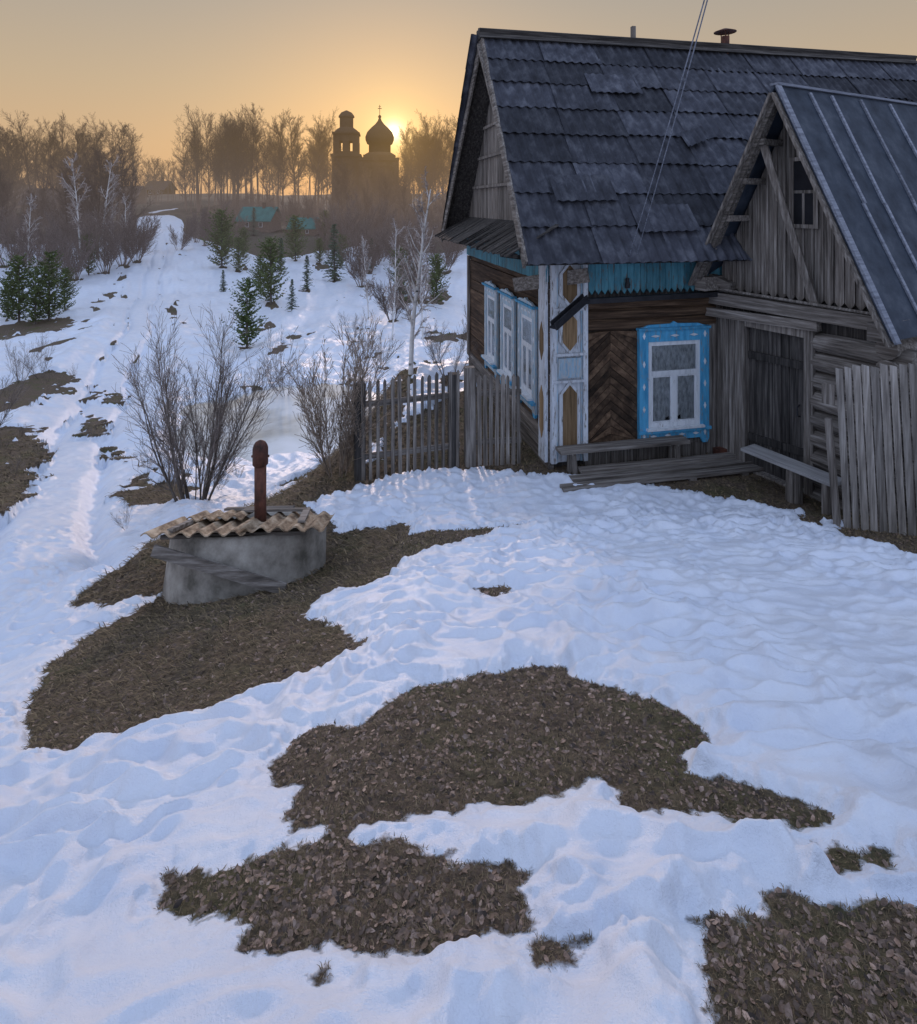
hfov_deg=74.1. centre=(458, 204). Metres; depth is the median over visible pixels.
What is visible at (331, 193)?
bare tree
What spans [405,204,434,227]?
bare shrub
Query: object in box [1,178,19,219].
bare tree
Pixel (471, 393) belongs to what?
picket gate
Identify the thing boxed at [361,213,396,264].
bare shrub
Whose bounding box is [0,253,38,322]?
pine tree
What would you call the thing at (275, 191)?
bare tree
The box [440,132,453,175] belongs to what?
bare tree
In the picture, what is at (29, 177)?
bare tree
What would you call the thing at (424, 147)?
bare tree
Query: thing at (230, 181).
bare tree
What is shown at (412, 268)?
bare shrub
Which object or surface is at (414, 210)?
bare shrub
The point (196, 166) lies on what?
bare tree
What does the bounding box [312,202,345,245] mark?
bare shrub
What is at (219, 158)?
bare tree
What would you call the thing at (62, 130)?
bare tree
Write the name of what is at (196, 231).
bare shrub
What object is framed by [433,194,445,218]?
bare shrub
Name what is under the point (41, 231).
bare shrub
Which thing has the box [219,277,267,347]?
pine tree
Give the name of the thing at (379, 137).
church
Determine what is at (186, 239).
bare shrub
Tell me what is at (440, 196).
bare shrub
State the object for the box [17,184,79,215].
village house
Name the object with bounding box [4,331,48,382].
bare shrub
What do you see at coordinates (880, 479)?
plank fence
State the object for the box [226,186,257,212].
bare shrub
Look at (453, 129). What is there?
bare tree
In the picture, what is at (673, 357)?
window
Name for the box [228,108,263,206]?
bare tree
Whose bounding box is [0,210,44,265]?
bare shrub
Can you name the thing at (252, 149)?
bare tree
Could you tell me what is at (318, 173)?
bare tree
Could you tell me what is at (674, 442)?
wooden bench
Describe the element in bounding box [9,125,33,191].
bare tree
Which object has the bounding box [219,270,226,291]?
spruce tree
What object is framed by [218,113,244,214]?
bare tree
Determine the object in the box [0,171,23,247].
bare tree
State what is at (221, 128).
bare tree
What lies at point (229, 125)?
bare tree
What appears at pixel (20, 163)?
bare tree
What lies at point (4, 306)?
pine tree
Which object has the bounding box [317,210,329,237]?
pine tree
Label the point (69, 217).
bare shrub
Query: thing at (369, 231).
bare shrub
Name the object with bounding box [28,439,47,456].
dry weed
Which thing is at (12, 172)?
bare tree
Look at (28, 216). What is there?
birch tree
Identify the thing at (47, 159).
bare tree
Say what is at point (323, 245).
bare shrub
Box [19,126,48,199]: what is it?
bare tree
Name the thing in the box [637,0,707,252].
power wire
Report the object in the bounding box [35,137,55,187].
bare tree
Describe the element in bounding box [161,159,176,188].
bare tree
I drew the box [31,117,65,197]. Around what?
bare tree
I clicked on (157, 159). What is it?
bare tree
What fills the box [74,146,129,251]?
bare tree
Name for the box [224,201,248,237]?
bare shrub
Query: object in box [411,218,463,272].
bare shrub
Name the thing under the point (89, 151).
bare tree
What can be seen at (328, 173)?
bare tree
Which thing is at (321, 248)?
pine tree
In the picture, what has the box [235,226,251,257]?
pine tree
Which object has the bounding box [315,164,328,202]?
bare tree
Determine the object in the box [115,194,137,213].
bare shrub
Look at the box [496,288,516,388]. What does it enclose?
window
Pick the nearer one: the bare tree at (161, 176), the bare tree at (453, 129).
the bare tree at (453, 129)
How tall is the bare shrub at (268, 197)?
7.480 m
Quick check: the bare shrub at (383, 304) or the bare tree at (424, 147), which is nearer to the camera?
the bare shrub at (383, 304)
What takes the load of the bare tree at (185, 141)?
on the ground at (766, 645)
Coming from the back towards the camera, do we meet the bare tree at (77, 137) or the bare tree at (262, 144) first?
the bare tree at (262, 144)
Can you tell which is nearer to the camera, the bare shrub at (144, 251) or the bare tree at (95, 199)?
the bare shrub at (144, 251)
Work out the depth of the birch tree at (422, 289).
34.85 m
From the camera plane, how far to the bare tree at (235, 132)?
135.41 m
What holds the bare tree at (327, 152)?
on the ground at (766, 645)
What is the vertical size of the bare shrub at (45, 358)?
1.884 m
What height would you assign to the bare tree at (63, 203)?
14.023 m
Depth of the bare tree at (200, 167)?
170.95 m
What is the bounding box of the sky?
[0,0,916,195]
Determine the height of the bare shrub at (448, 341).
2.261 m
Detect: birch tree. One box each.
[13,193,42,267]
[56,152,91,248]
[88,156,120,260]
[100,171,121,232]
[118,193,131,262]
[358,235,375,318]
[384,218,408,339]
[390,166,450,374]
[409,217,432,339]
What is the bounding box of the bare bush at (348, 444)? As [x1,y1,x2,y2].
[268,310,404,477]
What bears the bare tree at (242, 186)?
on the ground at (766, 645)
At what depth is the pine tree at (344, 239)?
69.87 m
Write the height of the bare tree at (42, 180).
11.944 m
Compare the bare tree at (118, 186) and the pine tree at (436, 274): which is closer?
the pine tree at (436, 274)
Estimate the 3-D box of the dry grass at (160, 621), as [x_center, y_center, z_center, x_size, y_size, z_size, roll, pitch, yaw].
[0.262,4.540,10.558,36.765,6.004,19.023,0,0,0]
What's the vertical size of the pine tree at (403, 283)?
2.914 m
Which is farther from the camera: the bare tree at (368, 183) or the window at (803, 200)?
the bare tree at (368, 183)
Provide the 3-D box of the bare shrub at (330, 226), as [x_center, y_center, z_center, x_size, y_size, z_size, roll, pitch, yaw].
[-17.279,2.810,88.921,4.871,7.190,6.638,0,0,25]
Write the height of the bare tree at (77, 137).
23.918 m
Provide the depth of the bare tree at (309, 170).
177.63 m
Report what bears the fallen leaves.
on the ground at (766, 645)
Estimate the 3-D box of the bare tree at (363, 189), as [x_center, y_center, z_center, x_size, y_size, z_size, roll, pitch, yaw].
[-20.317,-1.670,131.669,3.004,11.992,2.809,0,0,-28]
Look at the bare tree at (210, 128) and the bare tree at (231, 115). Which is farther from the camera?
the bare tree at (231, 115)
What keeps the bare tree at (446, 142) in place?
on the ground at (766, 645)
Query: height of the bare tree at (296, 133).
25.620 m
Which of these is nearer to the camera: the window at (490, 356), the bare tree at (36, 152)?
the window at (490, 356)
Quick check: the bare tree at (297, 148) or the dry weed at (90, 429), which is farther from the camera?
the bare tree at (297, 148)
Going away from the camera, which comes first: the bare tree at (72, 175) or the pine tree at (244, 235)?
the pine tree at (244, 235)
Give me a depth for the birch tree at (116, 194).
83.39 m
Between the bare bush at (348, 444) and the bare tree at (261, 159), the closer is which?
the bare bush at (348, 444)
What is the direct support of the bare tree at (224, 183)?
on the ground at (766, 645)
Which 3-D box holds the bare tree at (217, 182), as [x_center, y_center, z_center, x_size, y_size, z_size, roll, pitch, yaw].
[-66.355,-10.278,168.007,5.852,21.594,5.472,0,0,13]
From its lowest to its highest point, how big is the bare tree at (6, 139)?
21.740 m
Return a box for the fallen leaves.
[26,480,916,1023]
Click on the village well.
(206, 555)
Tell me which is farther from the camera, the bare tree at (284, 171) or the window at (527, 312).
the bare tree at (284, 171)
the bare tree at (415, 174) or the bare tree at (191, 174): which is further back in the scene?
the bare tree at (191, 174)
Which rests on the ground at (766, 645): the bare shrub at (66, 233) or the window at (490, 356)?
the bare shrub at (66, 233)
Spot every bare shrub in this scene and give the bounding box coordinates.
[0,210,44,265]
[0,216,38,271]
[0,369,31,426]
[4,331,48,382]
[9,208,66,265]
[9,209,37,236]
[10,211,35,230]
[19,336,56,378]
[28,229,96,286]
[32,210,87,262]
[40,210,100,280]
[47,198,95,240]
[58,201,118,251]
[75,210,141,273]
[80,202,116,235]
[88,202,160,266]
[107,214,161,262]
[113,204,138,225]
[114,212,159,251]
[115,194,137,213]
[167,215,200,249]
[181,211,214,242]
[197,195,230,245]
[201,222,217,245]
[215,193,244,214]
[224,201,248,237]
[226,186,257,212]
[247,187,279,206]
[249,325,299,396]
[269,195,303,222]
[278,207,302,229]
[280,191,316,216]
[289,196,316,216]
[299,189,327,217]
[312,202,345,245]
[315,228,344,254]
[318,201,357,239]
[322,193,378,253]
[324,203,350,220]
[332,229,370,286]
[338,311,364,341]
[342,210,391,273]
[351,218,382,246]
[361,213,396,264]
[363,333,394,366]
[365,264,423,320]
[372,218,430,268]
[374,212,406,242]
[388,205,417,224]
[388,229,419,257]
[395,210,412,231]
[396,215,437,257]
[397,211,439,250]
[397,246,445,299]
[398,198,431,226]
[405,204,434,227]
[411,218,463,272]
[416,195,444,232]
[422,305,476,382]
[422,320,456,360]
[427,182,446,220]
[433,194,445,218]
[433,226,456,256]
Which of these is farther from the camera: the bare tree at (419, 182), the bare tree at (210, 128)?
the bare tree at (210, 128)
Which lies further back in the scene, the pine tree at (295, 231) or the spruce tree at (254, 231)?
the spruce tree at (254, 231)
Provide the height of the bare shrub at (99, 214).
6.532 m
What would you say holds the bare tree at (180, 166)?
on the ground at (766, 645)
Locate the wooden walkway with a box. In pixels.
[560,452,763,491]
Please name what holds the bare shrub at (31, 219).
on the ground at (766, 645)
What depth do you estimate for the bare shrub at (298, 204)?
116.04 m
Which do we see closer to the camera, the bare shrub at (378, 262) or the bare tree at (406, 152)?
the bare shrub at (378, 262)
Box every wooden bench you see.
[555,435,689,474]
[741,444,840,514]
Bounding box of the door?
[748,327,803,487]
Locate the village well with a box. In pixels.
[140,440,334,605]
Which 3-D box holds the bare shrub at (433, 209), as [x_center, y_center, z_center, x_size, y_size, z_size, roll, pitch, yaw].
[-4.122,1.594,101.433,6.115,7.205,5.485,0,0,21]
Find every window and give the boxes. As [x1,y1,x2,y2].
[481,281,498,376]
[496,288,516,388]
[514,297,537,418]
[636,321,711,441]
[789,157,818,228]
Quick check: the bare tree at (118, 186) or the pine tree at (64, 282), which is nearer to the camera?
the pine tree at (64, 282)
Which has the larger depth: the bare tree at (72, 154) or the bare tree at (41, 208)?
the bare tree at (72, 154)
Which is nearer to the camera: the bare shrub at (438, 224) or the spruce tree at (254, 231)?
the bare shrub at (438, 224)
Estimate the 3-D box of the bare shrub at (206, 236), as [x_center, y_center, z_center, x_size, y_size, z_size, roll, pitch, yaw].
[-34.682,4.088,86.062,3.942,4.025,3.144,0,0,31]
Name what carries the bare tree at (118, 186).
on the ground at (766, 645)
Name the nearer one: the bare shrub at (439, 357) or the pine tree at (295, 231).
the bare shrub at (439, 357)
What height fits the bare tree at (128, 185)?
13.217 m
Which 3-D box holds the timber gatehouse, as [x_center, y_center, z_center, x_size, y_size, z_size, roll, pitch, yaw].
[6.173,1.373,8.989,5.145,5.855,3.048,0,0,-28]
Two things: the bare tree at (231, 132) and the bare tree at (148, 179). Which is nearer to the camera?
the bare tree at (231, 132)
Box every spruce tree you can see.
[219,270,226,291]
[249,208,259,234]
[274,238,286,272]
[285,279,298,310]
[301,255,312,289]
[322,224,345,280]
[366,238,377,268]
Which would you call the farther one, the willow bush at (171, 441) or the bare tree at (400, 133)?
the bare tree at (400, 133)
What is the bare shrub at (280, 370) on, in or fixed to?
on the ground at (766, 645)
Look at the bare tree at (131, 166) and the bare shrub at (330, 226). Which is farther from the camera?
the bare tree at (131, 166)
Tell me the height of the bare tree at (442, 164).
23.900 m
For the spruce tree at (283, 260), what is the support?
on the ground at (766, 645)
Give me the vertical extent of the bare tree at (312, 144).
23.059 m
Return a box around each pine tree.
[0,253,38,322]
[0,271,25,317]
[11,266,54,323]
[25,250,77,320]
[51,267,81,309]
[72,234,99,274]
[200,207,239,267]
[218,220,234,251]
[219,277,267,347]
[227,237,249,271]
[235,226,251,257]
[246,255,268,290]
[248,236,288,303]
[279,214,307,260]
[312,238,326,262]
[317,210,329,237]
[330,234,352,266]
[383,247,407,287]
[392,271,413,306]
[423,253,450,303]
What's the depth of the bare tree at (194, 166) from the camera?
157.82 m
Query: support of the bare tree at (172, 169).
on the ground at (766, 645)
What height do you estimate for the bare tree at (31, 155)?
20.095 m
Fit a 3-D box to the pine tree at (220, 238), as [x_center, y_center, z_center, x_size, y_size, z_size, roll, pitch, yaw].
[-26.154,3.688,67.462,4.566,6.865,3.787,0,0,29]
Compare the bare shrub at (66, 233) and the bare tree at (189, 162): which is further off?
the bare tree at (189, 162)
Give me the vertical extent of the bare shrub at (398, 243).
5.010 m
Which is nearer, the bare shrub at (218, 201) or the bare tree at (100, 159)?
the bare tree at (100, 159)
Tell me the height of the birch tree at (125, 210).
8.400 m
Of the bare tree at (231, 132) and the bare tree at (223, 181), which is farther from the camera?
the bare tree at (223, 181)
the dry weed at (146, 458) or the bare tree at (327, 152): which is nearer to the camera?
the dry weed at (146, 458)
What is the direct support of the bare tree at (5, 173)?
on the ground at (766, 645)
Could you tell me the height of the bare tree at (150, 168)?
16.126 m
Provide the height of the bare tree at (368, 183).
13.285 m
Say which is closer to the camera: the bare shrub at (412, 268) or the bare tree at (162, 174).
the bare shrub at (412, 268)
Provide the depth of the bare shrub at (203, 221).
87.72 m
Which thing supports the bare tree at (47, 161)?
on the ground at (766, 645)
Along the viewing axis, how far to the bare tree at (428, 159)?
137.85 m
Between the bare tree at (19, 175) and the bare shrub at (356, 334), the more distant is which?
the bare tree at (19, 175)
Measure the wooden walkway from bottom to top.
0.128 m
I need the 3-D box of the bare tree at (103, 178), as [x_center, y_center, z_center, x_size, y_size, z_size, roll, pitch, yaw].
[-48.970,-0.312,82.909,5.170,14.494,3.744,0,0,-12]
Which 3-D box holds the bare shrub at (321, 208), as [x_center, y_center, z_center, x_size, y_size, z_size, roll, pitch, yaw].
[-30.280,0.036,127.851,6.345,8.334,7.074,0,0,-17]
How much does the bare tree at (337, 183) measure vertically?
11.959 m
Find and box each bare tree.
[0,110,44,218]
[0,120,34,215]
[0,126,33,210]
[0,128,24,221]
[0,135,38,206]
[0,148,21,217]
[0,158,21,213]
[0,164,11,247]
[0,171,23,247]
[1,131,20,205]
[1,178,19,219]
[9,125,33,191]
[9,130,39,184]
[11,139,24,211]
[18,133,66,187]
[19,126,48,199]
[19,156,34,188]
[23,183,54,227]
[24,160,43,187]
[24,184,51,243]
[26,141,46,186]
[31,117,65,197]
[31,129,58,198]
[31,135,61,187]
[34,171,51,242]
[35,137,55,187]
[40,150,82,244]
[46,145,64,193]
[51,117,74,187]
[55,129,109,202]
[55,188,68,218]
[57,162,92,204]
[58,111,102,178]
[59,133,92,192]
[59,164,91,215]
[60,148,97,220]
[69,163,104,256]
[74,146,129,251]
[77,112,132,211]
[80,152,118,238]
[80,184,92,228]
[81,136,97,177]
[81,179,114,260]
[82,144,103,232]
[94,149,113,203]
[95,122,142,213]
[97,119,122,208]
[104,142,134,235]
[108,161,146,215]
[110,163,129,225]
[114,167,157,222]
[118,121,148,206]
[126,146,137,192]
[138,169,146,189]
[141,161,150,203]
[141,169,150,205]
[143,158,164,204]
[147,155,160,198]
[150,161,170,204]
[151,173,160,203]
[158,160,165,201]
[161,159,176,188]
[168,122,200,207]
[169,157,177,201]
[172,149,195,211]
[172,171,177,202]
[174,156,189,200]
[176,129,199,200]
[178,104,206,211]
[182,117,209,211]
[183,137,200,206]
[183,149,200,212]
[184,126,204,207]
[189,111,217,209]
[189,132,205,195]
[192,134,211,208]
[197,142,218,212]
[200,126,240,200]
[204,110,244,184]
[207,114,228,204]
[207,117,229,200]
[207,139,225,205]
[208,165,228,191]
[211,135,229,196]
[212,127,238,215]
[214,113,235,203]
[214,135,223,204]
[217,115,261,201]
[217,120,235,209]
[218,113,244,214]
[225,115,248,217]
[226,119,261,213]
[227,110,259,195]
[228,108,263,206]
[228,160,236,191]
[229,155,242,191]
[236,172,255,209]
[237,102,274,203]
[239,132,252,199]
[242,118,270,206]
[247,120,267,202]
[254,137,272,205]
[255,136,275,200]
[259,128,276,202]
[259,134,282,194]
[260,144,283,206]
[264,117,289,180]
[265,133,286,206]
[268,109,293,207]
[269,141,302,202]
[271,113,308,206]
[275,147,290,204]
[282,141,305,204]
[286,121,307,206]
[286,125,302,190]
[286,159,309,209]
[293,109,342,209]
[298,118,332,193]
[299,116,332,206]
[301,146,315,202]
[302,125,337,217]
[303,143,312,196]
[310,120,336,212]
[310,132,330,203]
[312,149,329,196]
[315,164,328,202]
[319,153,339,212]
[324,167,339,208]
[330,167,351,212]
[357,176,369,203]
[361,170,372,198]
[362,167,371,204]
[363,174,372,207]
[375,156,414,226]
[394,142,421,213]
[396,120,413,169]
[398,129,417,205]
[399,142,413,181]
[400,131,439,207]
[401,173,412,208]
[402,138,414,210]
[403,131,448,198]
[405,108,453,209]
[405,120,445,206]
[410,119,454,204]
[411,136,446,204]
[412,119,430,208]
[416,139,439,213]
[419,125,448,203]
[424,137,442,211]
[429,115,444,205]
[439,114,457,167]
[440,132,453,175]
[442,119,455,185]
[443,145,452,203]
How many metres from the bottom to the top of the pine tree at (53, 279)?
4.916 m
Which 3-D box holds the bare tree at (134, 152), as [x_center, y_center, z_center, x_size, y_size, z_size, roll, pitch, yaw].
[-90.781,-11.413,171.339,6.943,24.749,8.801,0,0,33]
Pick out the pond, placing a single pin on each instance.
(279, 431)
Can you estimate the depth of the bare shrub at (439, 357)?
12.62 m
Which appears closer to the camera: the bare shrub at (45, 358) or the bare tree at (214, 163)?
the bare shrub at (45, 358)
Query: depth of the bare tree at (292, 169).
137.50 m
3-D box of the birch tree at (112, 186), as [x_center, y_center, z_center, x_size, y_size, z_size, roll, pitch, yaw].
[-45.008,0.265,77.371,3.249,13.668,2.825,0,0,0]
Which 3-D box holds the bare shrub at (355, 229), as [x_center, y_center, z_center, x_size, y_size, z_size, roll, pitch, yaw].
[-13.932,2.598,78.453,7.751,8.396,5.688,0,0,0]
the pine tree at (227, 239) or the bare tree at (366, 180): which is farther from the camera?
the bare tree at (366, 180)
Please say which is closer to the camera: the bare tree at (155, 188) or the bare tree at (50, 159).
the bare tree at (50, 159)
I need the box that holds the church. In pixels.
[330,105,411,222]
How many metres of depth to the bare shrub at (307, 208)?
112.47 m
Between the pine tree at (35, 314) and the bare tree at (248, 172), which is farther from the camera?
the bare tree at (248, 172)
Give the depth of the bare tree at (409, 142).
149.18 m
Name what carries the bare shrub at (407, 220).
on the ground at (766, 645)
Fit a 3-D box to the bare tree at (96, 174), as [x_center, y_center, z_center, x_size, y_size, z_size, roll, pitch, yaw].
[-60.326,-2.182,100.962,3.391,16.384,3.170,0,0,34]
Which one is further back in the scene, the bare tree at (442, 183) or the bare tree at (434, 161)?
the bare tree at (442, 183)
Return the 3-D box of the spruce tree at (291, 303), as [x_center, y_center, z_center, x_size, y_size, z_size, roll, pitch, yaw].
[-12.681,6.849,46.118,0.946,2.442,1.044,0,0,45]
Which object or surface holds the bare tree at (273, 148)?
on the ground at (766, 645)
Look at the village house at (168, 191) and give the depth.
601.88 m
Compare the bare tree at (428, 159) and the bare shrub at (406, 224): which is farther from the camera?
the bare tree at (428, 159)
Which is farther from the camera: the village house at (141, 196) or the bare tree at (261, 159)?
the village house at (141, 196)
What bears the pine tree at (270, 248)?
on the ground at (766, 645)
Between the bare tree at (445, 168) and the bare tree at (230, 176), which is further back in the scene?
the bare tree at (445, 168)
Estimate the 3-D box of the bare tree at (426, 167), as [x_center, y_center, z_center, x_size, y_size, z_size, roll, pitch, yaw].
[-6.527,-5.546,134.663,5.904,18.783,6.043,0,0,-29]
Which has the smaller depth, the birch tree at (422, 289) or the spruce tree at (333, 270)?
the birch tree at (422, 289)
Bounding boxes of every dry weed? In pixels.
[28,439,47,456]
[83,422,97,436]
[110,501,134,529]
[137,444,155,467]
[213,473,235,488]
[232,461,244,476]
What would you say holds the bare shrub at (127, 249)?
on the ground at (766, 645)
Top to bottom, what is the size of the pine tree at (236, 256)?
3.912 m
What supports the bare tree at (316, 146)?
on the ground at (766, 645)
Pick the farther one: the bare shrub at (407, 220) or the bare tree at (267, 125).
the bare tree at (267, 125)
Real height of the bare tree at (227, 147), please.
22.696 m
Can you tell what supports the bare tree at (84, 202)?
on the ground at (766, 645)
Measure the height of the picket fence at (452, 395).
1.706 m
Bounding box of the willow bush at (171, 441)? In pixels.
[106,301,320,501]
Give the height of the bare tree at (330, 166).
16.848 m
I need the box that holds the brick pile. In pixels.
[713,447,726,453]
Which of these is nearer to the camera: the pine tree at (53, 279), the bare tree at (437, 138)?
the pine tree at (53, 279)
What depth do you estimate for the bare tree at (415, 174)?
130.91 m
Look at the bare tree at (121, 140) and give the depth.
126.06 m
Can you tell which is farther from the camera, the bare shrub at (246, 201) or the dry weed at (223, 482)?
the bare shrub at (246, 201)
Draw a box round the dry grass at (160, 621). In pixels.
[0,367,916,1023]
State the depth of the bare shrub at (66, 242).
61.58 m
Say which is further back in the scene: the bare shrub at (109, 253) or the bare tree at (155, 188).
the bare tree at (155, 188)
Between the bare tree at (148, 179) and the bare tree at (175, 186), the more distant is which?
the bare tree at (175, 186)
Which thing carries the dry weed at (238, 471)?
on the ground at (766, 645)
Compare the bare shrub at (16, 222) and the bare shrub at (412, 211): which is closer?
the bare shrub at (16, 222)
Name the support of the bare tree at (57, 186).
on the ground at (766, 645)
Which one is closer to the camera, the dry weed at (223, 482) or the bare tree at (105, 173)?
the dry weed at (223, 482)
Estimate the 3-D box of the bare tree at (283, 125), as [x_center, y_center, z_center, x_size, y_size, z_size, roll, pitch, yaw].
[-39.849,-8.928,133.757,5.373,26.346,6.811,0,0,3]
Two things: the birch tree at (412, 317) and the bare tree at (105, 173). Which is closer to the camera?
the birch tree at (412, 317)
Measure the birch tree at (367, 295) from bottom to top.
5.992 m
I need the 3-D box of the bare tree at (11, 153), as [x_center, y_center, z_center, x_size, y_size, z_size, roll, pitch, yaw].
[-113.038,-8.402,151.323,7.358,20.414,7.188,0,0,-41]
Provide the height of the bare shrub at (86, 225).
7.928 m
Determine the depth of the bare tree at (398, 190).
116.16 m
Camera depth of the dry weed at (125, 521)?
9.51 m
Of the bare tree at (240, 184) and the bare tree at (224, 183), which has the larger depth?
the bare tree at (224, 183)
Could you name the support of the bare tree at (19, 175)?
on the ground at (766, 645)
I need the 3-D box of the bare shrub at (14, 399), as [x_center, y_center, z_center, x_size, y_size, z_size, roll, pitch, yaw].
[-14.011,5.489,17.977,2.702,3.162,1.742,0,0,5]
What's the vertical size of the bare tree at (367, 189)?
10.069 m
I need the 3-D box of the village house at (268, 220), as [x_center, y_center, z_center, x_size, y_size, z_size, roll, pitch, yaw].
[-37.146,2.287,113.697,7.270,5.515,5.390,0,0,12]
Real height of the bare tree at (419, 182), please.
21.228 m
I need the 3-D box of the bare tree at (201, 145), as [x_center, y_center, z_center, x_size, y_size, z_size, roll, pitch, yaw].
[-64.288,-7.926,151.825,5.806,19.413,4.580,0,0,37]
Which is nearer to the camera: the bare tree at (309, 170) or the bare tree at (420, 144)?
the bare tree at (420, 144)
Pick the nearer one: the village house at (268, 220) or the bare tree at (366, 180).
the village house at (268, 220)
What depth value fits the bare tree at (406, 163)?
149.38 m
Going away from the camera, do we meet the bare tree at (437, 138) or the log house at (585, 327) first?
the log house at (585, 327)
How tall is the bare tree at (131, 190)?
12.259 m
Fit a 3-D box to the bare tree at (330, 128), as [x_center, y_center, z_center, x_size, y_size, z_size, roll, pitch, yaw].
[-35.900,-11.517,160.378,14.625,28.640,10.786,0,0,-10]
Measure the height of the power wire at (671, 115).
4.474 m
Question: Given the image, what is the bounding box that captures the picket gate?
[464,366,520,467]
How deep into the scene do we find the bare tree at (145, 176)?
200.23 m
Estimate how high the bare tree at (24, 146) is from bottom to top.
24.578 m
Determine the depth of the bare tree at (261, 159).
133.85 m
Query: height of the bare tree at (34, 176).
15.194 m
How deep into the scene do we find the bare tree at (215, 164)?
153.09 m
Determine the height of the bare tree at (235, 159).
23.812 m
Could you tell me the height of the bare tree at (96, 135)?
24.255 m
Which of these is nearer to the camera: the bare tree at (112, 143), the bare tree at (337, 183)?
the bare tree at (337, 183)
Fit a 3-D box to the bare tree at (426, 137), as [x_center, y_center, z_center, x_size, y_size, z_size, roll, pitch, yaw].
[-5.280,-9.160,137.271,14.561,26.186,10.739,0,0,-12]
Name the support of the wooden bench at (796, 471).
on the ground at (766, 645)
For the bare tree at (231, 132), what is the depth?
139.16 m
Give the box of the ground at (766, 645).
[0,193,916,1023]
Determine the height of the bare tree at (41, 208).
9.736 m
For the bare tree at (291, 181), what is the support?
on the ground at (766, 645)
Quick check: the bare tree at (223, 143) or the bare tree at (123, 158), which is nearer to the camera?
the bare tree at (123, 158)
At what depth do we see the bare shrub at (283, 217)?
112.51 m
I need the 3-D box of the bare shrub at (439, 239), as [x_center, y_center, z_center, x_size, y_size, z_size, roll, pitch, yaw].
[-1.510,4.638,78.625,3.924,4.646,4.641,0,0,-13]
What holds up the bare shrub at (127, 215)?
on the ground at (766, 645)
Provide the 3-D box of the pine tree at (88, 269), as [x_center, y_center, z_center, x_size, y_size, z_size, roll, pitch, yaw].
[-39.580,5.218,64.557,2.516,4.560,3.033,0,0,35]
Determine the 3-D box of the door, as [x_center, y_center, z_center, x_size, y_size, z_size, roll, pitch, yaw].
[4.310,2.680,8.136,0.123,2.008,0.957,0,0,-28]
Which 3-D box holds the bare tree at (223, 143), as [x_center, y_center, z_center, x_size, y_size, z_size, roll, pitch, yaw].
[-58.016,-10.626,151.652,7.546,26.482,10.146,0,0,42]
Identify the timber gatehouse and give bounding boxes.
[688,82,916,524]
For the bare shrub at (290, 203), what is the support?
on the ground at (766, 645)
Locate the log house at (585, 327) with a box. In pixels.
[435,26,916,469]
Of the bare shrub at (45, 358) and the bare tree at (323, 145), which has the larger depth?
the bare tree at (323, 145)
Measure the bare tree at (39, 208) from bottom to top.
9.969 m
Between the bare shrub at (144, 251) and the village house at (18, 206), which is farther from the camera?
the village house at (18, 206)
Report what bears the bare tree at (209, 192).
on the ground at (766, 645)
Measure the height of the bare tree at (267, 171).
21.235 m
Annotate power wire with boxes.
[629,0,704,255]
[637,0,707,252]
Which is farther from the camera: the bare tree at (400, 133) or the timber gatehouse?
the bare tree at (400, 133)
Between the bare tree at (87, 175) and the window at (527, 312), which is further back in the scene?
the bare tree at (87, 175)
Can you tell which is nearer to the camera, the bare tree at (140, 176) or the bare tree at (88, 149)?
the bare tree at (88, 149)
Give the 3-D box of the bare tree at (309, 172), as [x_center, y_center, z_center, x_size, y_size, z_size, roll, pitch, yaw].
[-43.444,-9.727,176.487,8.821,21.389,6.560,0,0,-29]
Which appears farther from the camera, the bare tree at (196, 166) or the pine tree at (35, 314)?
the bare tree at (196, 166)
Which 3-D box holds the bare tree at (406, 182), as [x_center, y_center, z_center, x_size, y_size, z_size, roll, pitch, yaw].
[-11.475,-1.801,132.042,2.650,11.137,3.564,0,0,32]
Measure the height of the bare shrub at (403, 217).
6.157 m
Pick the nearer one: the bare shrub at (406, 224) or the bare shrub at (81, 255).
the bare shrub at (81, 255)
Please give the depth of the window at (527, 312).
9.24 m
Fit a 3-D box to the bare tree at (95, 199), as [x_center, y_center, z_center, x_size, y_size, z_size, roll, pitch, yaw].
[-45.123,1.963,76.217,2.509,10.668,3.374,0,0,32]
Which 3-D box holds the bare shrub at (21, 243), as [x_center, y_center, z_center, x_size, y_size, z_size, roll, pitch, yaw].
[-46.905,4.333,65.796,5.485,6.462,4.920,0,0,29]
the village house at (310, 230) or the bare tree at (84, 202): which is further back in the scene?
the village house at (310, 230)
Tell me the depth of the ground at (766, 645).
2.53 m
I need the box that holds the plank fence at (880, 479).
[822,363,916,535]
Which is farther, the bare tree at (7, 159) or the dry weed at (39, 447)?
the bare tree at (7, 159)
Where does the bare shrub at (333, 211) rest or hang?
on the ground at (766, 645)
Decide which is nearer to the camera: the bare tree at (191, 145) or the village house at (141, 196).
the bare tree at (191, 145)
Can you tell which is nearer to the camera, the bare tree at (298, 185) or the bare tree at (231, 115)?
the bare tree at (298, 185)
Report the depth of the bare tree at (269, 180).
164.47 m
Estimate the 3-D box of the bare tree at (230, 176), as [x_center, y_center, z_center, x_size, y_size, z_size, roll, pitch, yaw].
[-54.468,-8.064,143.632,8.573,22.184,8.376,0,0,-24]
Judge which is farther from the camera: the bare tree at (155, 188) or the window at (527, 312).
the bare tree at (155, 188)
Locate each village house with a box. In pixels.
[5,181,36,208]
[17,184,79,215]
[114,184,148,204]
[144,181,177,194]
[236,202,281,232]
[286,214,319,235]
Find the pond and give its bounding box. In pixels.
[172,383,382,461]
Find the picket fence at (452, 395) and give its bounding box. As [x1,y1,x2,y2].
[354,370,459,481]
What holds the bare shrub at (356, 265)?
on the ground at (766, 645)

